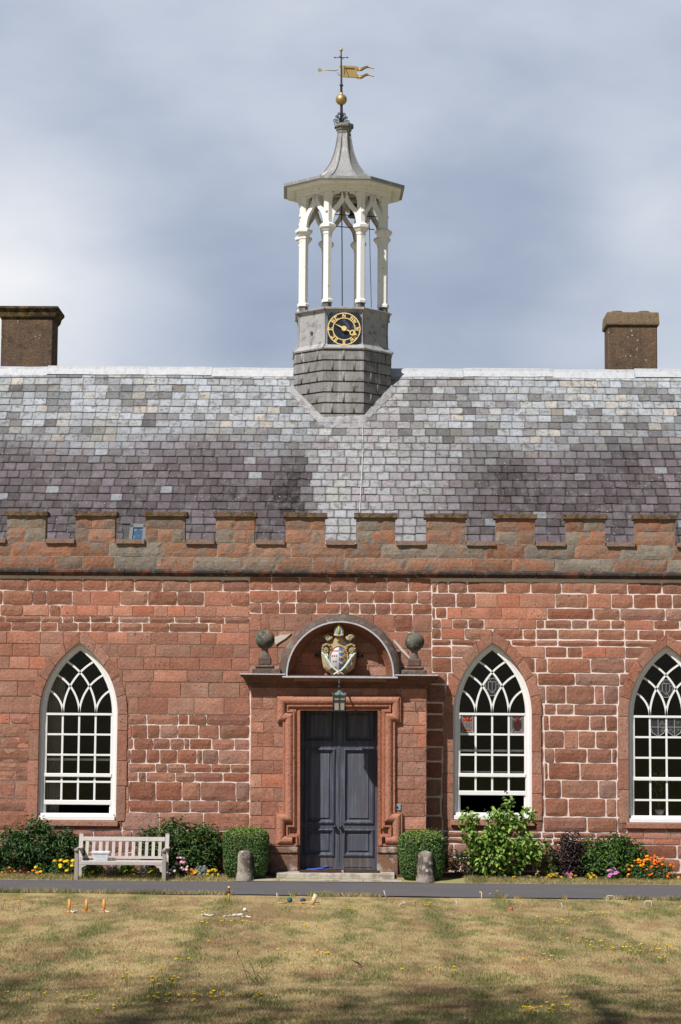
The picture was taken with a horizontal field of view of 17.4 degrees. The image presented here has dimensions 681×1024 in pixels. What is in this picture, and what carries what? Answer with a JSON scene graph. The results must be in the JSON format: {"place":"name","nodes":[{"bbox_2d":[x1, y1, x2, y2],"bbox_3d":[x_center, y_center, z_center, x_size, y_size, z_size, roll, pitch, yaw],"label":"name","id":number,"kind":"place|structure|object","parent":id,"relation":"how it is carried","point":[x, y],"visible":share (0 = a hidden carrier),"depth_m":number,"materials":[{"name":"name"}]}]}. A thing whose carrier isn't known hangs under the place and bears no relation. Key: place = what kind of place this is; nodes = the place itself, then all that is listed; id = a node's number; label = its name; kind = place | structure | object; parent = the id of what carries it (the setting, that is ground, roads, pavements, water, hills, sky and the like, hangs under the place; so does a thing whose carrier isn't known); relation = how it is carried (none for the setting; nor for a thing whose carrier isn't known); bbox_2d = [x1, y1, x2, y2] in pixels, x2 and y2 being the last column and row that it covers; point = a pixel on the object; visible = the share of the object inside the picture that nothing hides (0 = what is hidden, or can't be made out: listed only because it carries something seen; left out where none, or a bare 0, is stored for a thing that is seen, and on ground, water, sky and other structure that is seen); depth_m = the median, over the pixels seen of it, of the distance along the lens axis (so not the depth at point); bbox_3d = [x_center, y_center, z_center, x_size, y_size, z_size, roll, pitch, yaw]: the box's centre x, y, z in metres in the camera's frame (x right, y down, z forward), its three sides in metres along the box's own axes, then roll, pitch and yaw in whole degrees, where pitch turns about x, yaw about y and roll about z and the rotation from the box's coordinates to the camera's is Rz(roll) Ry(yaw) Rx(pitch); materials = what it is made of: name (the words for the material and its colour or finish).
{"place":"outdoors","nodes":[
{"label":"outdoors","id":0,"kind":"place"},
{"bbox_2d":[16,892,658,899],"bbox_3d":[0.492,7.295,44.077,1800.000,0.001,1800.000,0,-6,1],"label":"ground","id":1,"kind":"structure","parent":0,"point":[406,896],"depth_m":39.55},
{"bbox_2d":[0,306,680,874],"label":"palace range","id":2,"kind":"structure","parent":1,"relation":"on","point":[196,564],"depth_m":44.70,"materials":[{"name":"stone"}]},
{"bbox_2d":[45,677,65,812],"bbox_3d":[-5.731,4.834,44.829,0.360,3.038,0.070,0,-6,1],"label":"curtain","id":3,"kind":"object","parent":2,"relation":"hanging from","point":[54,746],"visible":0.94,"depth_m":44.85,"materials":[{"name":"fabric"}]},
{"bbox_2d":[27,632,127,826],"bbox_3d":[-5.226,4.329,44.605,1.982,3.863,0.420,0,-6,1],"label":"window","id":4,"kind":"structure","parent":2,"relation":"in","point":[37,762],"depth_m":44.49,"materials":[{"name":"white paint"}]},
{"bbox_2d":[314,624,362,674],"bbox_3d":[-0.032,2.737,43.983,0.969,1.053,0.450,0,-6,1],"label":"coat of arms","id":5,"kind":"object","parent":2,"relation":"on","point":[338,655],"visible":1,"depth_m":43.85},
{"bbox_2d":[332,678,346,711],"bbox_3d":[-0.022,3.571,43.598,0.285,0.665,0.481,0,-6,1],"label":"lantern","id":6,"kind":"object","parent":2,"relation":"attached to","point":[339,700],"visible":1,"depth_m":43.37,"materials":[{"name":"green paint"}]},
{"bbox_2d":[284,122,404,512],"bbox_3d":[0.033,-4.025,48.753,2.730,9.680,4.837,0,-6,1],"label":"clock turret","id":7,"kind":"object","parent":2,"relation":"on","point":[341,359],"visible":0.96,"depth_m":49.06,"materials":[{"name":"grey stone"}]},
{"bbox_2d":[318,48,373,124],"bbox_3d":[0.101,-9.606,50.425,1.208,1.828,0.548,2,-6,-17],"label":"weather vane","id":8,"kind":"object","parent":7,"relation":"on","point":[346,72],"visible":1,"depth_m":50.39,"materials":[{"name":"gold metal"}]},
{"bbox_2d":[442,631,541,825],"bbox_3d":[3.021,4.316,44.511,1.976,3.847,0.420,0,-6,1],"label":"window","id":9,"kind":"structure","parent":2,"relation":"in","point":[529,724],"depth_m":44.44,"materials":[{"name":"white paint"}]},
{"bbox_2d":[618,634,680,828],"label":"window","id":10,"kind":"structure","parent":2,"relation":"in","point":[658,725],"depth_m":44.40,"materials":[{"name":"white paint"}]},
{"bbox_2d":[647,767,665,815],"bbox_3d":[6.324,5.589,44.506,0.402,0.988,0.263,0,-6,1],"label":"potted plant","id":11,"kind":"object","parent":2,"relation":"on","point":[659,811],"visible":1,"depth_m":44.47,"materials":[{"name":"green plant"}]},
{"bbox_2d":[0,892,680,1023],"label":"lawn","id":12,"kind":"structure","parent":0,"point":[189,907],"depth_m":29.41,"materials":[{"name":"beige plant"}]},
{"bbox_2d":[67,899,71,912],"bbox_3d":[-4.197,6.095,34.522,0.152,0.209,0.175,-5,-8,40],"label":"skittle post","id":13,"kind":"object","parent":12,"relation":"on","point":[69,904],"visible":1,"depth_m":34.51,"materials":[{"name":"orange wood"}]},
{"bbox_2d":[81,899,91,911],"bbox_3d":[-3.955,6.125,34.726,0.170,0.197,0.044,0,-6,1],"label":"skittle post","id":14,"kind":"object","parent":12,"relation":"on","point":[86,905],"visible":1,"depth_m":34.71,"materials":[{"name":"brown wood"}]},
{"bbox_2d":[98,899,109,912],"bbox_3d":[-3.674,6.117,34.663,0.152,0.203,0.175,-5,-8,40],"label":"skittle post","id":15,"kind":"object","parent":12,"relation":"on","point":[104,903],"visible":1,"depth_m":34.64,"materials":[{"name":"brown wood"}]},
{"bbox_2d":[228,886,229,902],"bbox_3d":[-1.845,6.329,36.862,0.036,0.286,0.038,0,-6,1],"label":"winning peg","id":16,"kind":"object","parent":12,"relation":"on","point":[228,894],"visible":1,"depth_m":36.85,"materials":[{"name":"multicoloured wood"}]},
{"bbox_2d":[223,913,244,916],"bbox_3d":[-1.615,6.138,33.942,0.180,0.035,0.545,-2,-6,18],"label":"rope","id":17,"kind":"object","parent":12,"relation":"on","point":[236,914],"visible":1,"depth_m":33.99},
{"bbox_2d":[237,949,274,985],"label":"grass stalks","id":18,"kind":"object","parent":12,"relation":"on","point":[254,972],"depth_m":24.19,"materials":[{"name":"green plant"}]},
{"bbox_2d":[295,894,319,904],"bbox_3d":[-0.550,6.351,36.629,0.415,0.195,0.385,0,-6,1],"label":"croquet mallet","id":19,"kind":"object","parent":12,"relation":"on","point":[313,900],"visible":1,"depth_m":36.45,"materials":[{"name":"brown wood"}]},
{"bbox_2d":[0,886,680,900],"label":"edge grass","id":20,"kind":"structure","parent":12,"relation":"on","point":[172,891],"depth_m":38.78,"materials":[{"name":"green plant"}]},
{"bbox_2d":[0,880,680,899],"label":"drive","id":21,"kind":"structure","parent":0,"point":[485,889],"depth_m":40.31,"materials":[{"name":"asphalt"}]},
{"bbox_2d":[0,871,680,884],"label":"verge","id":22,"kind":"structure","parent":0,"point":[447,880],"depth_m":42.62,"materials":[{"name":"green plant"}]},
{"bbox_2d":[74,833,169,879],"bbox_3d":[-4.195,6.641,42.922,1.784,0.893,0.730,0,-6,1],"label":"garden bench","id":23,"kind":"object","parent":22,"relation":"on","point":[162,865],"visible":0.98,"depth_m":43.09,"materials":[{"name":"white wood"}]},
{"bbox_2d":[91,851,110,860],"bbox_3d":[-4.604,6.607,42.878,0.354,0.179,0.245,0,-6,1],"label":"plastic tub","id":24,"kind":"object","parent":23,"relation":"on","point":[100,855],"visible":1,"depth_m":42.78,"materials":[{"name":"white plastic"}]},
{"bbox_2d":[206,868,221,875],"bbox_3d":[-2.453,6.983,43.184,0.303,0.166,0.229,0,-6,1],"label":"pansy","id":25,"kind":"object","parent":22,"relation":"on","point":[211,872],"visible":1,"depth_m":43.16,"materials":[{"name":"yellow plant"}]},
{"bbox_2d":[0,869,680,879],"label":"flower bed","id":26,"kind":"object","parent":22,"relation":"on","point":[458,875],"visible":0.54,"depth_m":43.47,"materials":[{"name":"soil"}]},
{"bbox_2d":[1,866,15,873],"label":"coleus","id":27,"kind":"object","parent":26,"relation":"on","point":[9,870],"visible":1,"depth_m":43.29,"materials":[{"name":"red plant"}]},
{"bbox_2d":[17,867,30,873],"bbox_3d":[-6.151,6.977,43.324,0.269,0.157,0.201,0,-6,1],"label":"coleus","id":28,"kind":"object","parent":26,"relation":"on","point":[25,870],"visible":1,"depth_m":43.27,"materials":[{"name":"red plant"}]},
{"bbox_2d":[31,863,45,873],"bbox_3d":[-5.856,6.935,43.324,0.292,0.239,0.285,0,-6,1],"label":"marigold","id":29,"kind":"object","parent":26,"relation":"on","point":[40,870],"visible":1,"depth_m":43.28,"materials":[{"name":"yellow plant"}]},
{"bbox_2d":[0,813,93,872],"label":"shrub","id":30,"kind":"object","parent":26,"relation":"on","point":[29,848],"visible":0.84,"depth_m":43.58,"materials":[{"name":"green plant"}]},
{"bbox_2d":[49,858,74,874],"bbox_3d":[-5.381,6.892,43.348,0.613,0.334,0.389,0,-6,1],"label":"marigold","id":31,"kind":"object","parent":26,"relation":"on","point":[68,869],"visible":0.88,"depth_m":43.29,"materials":[{"name":"yellow plant"}]},
{"bbox_2d":[82,865,104,874],"bbox_3d":[-4.811,6.936,43.307,0.514,0.257,0.330,0,-6,1],"label":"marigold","id":32,"kind":"object","parent":26,"relation":"on","point":[90,870],"visible":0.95,"depth_m":43.26,"materials":[{"name":"green plant"}]},
{"bbox_2d":[106,865,119,874],"bbox_3d":[-4.405,6.957,43.269,0.310,0.233,0.261,-2,-7,24],"label":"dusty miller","id":33,"kind":"object","parent":26,"relation":"on","point":[112,869],"visible":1,"depth_m":43.21,"materials":[{"name":"grey plant"}]},
{"bbox_2d":[115,865,133,875],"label":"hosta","id":34,"kind":"object","parent":26,"relation":"on","point":[123,869],"visible":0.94,"depth_m":43.23,"materials":[{"name":"green plant"}]},
{"bbox_2d":[127,865,138,874],"bbox_3d":[-4.029,6.959,43.253,0.277,0.220,0.258,0,-6,1],"label":"pansy","id":35,"kind":"object","parent":26,"relation":"on","point":[134,871],"visible":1,"depth_m":43.19,"materials":[{"name":"green plant"}]},
{"bbox_2d":[137,865,153,875],"bbox_3d":[-3.792,6.940,43.286,0.358,0.275,0.276,0,-6,1],"label":"dusty miller","id":36,"kind":"object","parent":26,"relation":"on","point":[144,870],"visible":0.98,"depth_m":43.23,"materials":[{"name":"grey plant"}]},
{"bbox_2d":[147,867,161,875],"bbox_3d":[-3.601,6.976,43.239,0.307,0.181,0.249,0,-6,1],"label":"pansy","id":37,"kind":"object","parent":26,"relation":"on","point":[154,871],"visible":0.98,"depth_m":43.19,"materials":[{"name":"green plant"}]},
{"bbox_2d":[169,856,189,874],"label":"rose","id":38,"kind":"object","parent":26,"relation":"on","point":[180,868],"visible":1,"depth_m":43.21,"materials":[{"name":"pink plant"}]},
{"bbox_2d":[135,816,226,873],"bbox_3d":[-3.101,6.529,43.674,1.961,1.158,0.973,0,-6,1],"label":"shrub","id":39,"kind":"object","parent":26,"relation":"on","point":[200,845],"visible":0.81,"depth_m":43.52,"materials":[{"name":"green plant"}]},
{"bbox_2d":[185,868,196,875],"bbox_3d":[-2.890,6.986,43.211,0.220,0.176,0.239,3,-7,-24],"label":"pansy","id":40,"kind":"object","parent":26,"relation":"on","point":[192,870],"visible":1,"depth_m":43.18,"materials":[{"name":"yellow plant"}]},
{"bbox_2d":[193,865,207,875],"bbox_3d":[-2.703,6.963,43.261,0.352,0.240,0.262,0,-6,1],"label":"dusty miller","id":41,"kind":"object","parent":26,"relation":"on","point":[199,869],"visible":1,"depth_m":43.22,"materials":[{"name":"grey plant"}]},
{"bbox_2d":[443,849,487,874],"bbox_3d":[2.426,6.864,43.691,0.947,0.557,0.516,0,-6,1],"label":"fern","id":42,"kind":"object","parent":26,"relation":"on","point":[464,868],"visible":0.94,"depth_m":43.64,"materials":[{"name":"green plant"}]},
{"bbox_2d":[458,790,551,876],"bbox_3d":[3.216,6.284,43.493,1.851,1.712,0.878,0,-6,1],"label":"leafy shrub","id":43,"kind":"object","parent":26,"relation":"on","point":[496,835],"visible":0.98,"depth_m":43.42,"materials":[{"name":"green plant"}]},
{"bbox_2d":[538,851,561,875],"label":"shrub","id":44,"kind":"object","parent":26,"relation":"on","point":[551,868],"visible":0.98,"depth_m":43.48,"materials":[{"name":"green plant"}]},
{"bbox_2d":[547,872,561,878],"bbox_3d":[4.129,7.035,43.135,0.327,0.154,0.217,0,-6,1],"label":"pansy","id":45,"kind":"object","parent":26,"relation":"on","point":[554,875],"visible":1,"depth_m":43.09,"materials":[{"name":"yellow plant"}]},
{"bbox_2d":[563,872,576,878],"bbox_3d":[4.435,7.040,43.127,0.297,0.157,0.238,0,-6,1],"label":"petunia","id":46,"kind":"object","parent":26,"relation":"on","point":[570,874],"visible":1,"depth_m":43.09,"materials":[{"name":"pink plant"}]},
{"bbox_2d":[550,830,591,876],"bbox_3d":[4.505,6.685,43.570,0.812,0.936,0.618,-2,-6,23],"label":"purple shrub","id":47,"kind":"object","parent":26,"relation":"on","point":[569,861],"visible":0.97,"depth_m":43.44,"materials":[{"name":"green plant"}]},
{"bbox_2d":[584,872,596,878],"bbox_3d":[4.832,7.037,43.120,0.254,0.157,0.230,0,-6,1],"label":"pansy","id":48,"kind":"object","parent":26,"relation":"on","point":[591,875],"visible":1,"depth_m":43.09,"materials":[{"name":"yellow plant"}]},
{"bbox_2d":[604,867,620,879],"bbox_3d":[5.267,6.993,43.167,0.344,0.247,0.324,0,-6,1],"label":"petunia","id":49,"kind":"object","parent":26,"relation":"on","point":[616,873],"visible":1,"depth_m":43.10,"materials":[{"name":"pink plant"}]},
{"bbox_2d":[578,832,650,877],"bbox_3d":[5.325,6.704,43.553,1.526,0.907,0.923,0,-6,1],"label":"shrub","id":50,"kind":"object","parent":26,"relation":"on","point":[619,854],"visible":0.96,"depth_m":43.38,"materials":[{"name":"green plant"}]},
{"bbox_2d":[624,855,679,879],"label":"marigold","id":51,"kind":"object","parent":26,"relation":"on","point":[650,874],"visible":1,"depth_m":43.15,"materials":[{"name":"orange plant"}]},
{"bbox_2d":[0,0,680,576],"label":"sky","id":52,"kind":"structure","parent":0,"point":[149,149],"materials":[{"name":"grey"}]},
{"bbox_2d":[284,881,434,882],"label":"forecourt","id":53,"kind":"structure","parent":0,"point":[311,881],"depth_m":42.49,"materials":[{"name":"grey asphalt"}]},
{"bbox_2d":[236,850,253,881],"bbox_3d":[-1.832,6.786,42.697,0.346,0.632,0.344,0,-6,1],"label":"bollard","id":54,"kind":"object","parent":53,"relation":"on","point":[244,869],"visible":0.92,"depth_m":42.58,"materials":[{"name":"stone"}]},
{"bbox_2d":[222,824,270,878],"bbox_3d":[-1.826,6.578,43.150,0.957,1.096,0.913,0,-6,1],"label":"box bush","id":55,"kind":"object","parent":53,"relation":"on","point":[256,850],"visible":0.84,"depth_m":42.83,"materials":[{"name":"green plant"}]},
{"bbox_2d":[253,878,278,880],"bbox_3d":[-1.461,7.063,42.801,0.562,0.052,0.376,0,-6,1],"label":"kerb stone","id":56,"kind":"object","parent":53,"relation":"on","point":[269,879],"visible":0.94,"depth_m":42.65,"materials":[{"name":"beige stone"}]},
{"bbox_2d":[280,879,333,880],"bbox_3d":[-0.640,7.067,42.791,1.039,0.054,0.374,0,-6,1],"label":"kerb stone","id":57,"kind":"object","parent":53,"relation":"on","point":[306,879],"visible":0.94,"depth_m":42.64,"materials":[{"name":"beige stone"}]},
{"bbox_2d":[276,870,393,878],"bbox_3d":[-0.096,7.090,43.499,2.281,0.166,1.014,0,-6,1],"label":"doorstep","id":58,"kind":"object","parent":53,"relation":"on","point":[336,875],"visible":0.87,"depth_m":43.01,"materials":[{"name":"stone"}]},
{"bbox_2d":[306,865,329,869],"bbox_3d":[-0.445,6.956,43.612,0.488,0.107,0.100,-1,-6,12],"label":"umbrella","id":59,"kind":"object","parent":58,"relation":"on","point":[322,868],"visible":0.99,"depth_m":43.60,"materials":[{"name":"blue fabric"}]},
{"bbox_2d":[299,870,340,871],"bbox_3d":[-0.389,6.973,43.341,0.814,0.033,0.353,0,-6,1],"label":"doormat","id":60,"kind":"object","parent":58,"relation":"on","point":[319,870],"visible":1,"depth_m":43.19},
{"bbox_2d":[343,870,378,872],"bbox_3d":[0.405,6.978,43.332,0.696,0.032,0.354,0,-6,1],"label":"doormat","id":61,"kind":"object","parent":58,"relation":"on","point":[371,871],"visible":1,"depth_m":43.16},
{"bbox_2d":[335,879,362,880],"bbox_3d":[0.163,7.072,42.782,0.526,0.052,0.375,0,-6,1],"label":"kerb stone","id":62,"kind":"object","parent":53,"relation":"on","point":[348,879],"visible":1,"depth_m":42.70,"materials":[{"name":"beige stone"}]},
{"bbox_2d":[364,879,401,881],"bbox_3d":[0.812,7.076,42.775,0.726,0.052,0.375,0,-6,1],"label":"kerb stone","id":63,"kind":"object","parent":53,"relation":"on","point":[379,880],"visible":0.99,"depth_m":42.61,"materials":[{"name":"beige stone"}]},
{"bbox_2d":[397,827,445,879],"bbox_3d":[1.562,6.617,43.108,0.967,1.056,0.921,0,-6,1],"label":"box bush","id":64,"kind":"object","parent":53,"relation":"on","point":[429,843],"visible":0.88,"depth_m":42.78,"materials":[{"name":"green plant"}]},
{"bbox_2d":[416,851,434,882],"bbox_3d":[1.625,6.804,42.658,0.365,0.638,0.366,0,-6,1],"label":"bollard","id":65,"kind":"object","parent":53,"relation":"on","point":[425,873],"visible":0.94,"depth_m":42.53,"materials":[{"name":"stone"}]}
]}

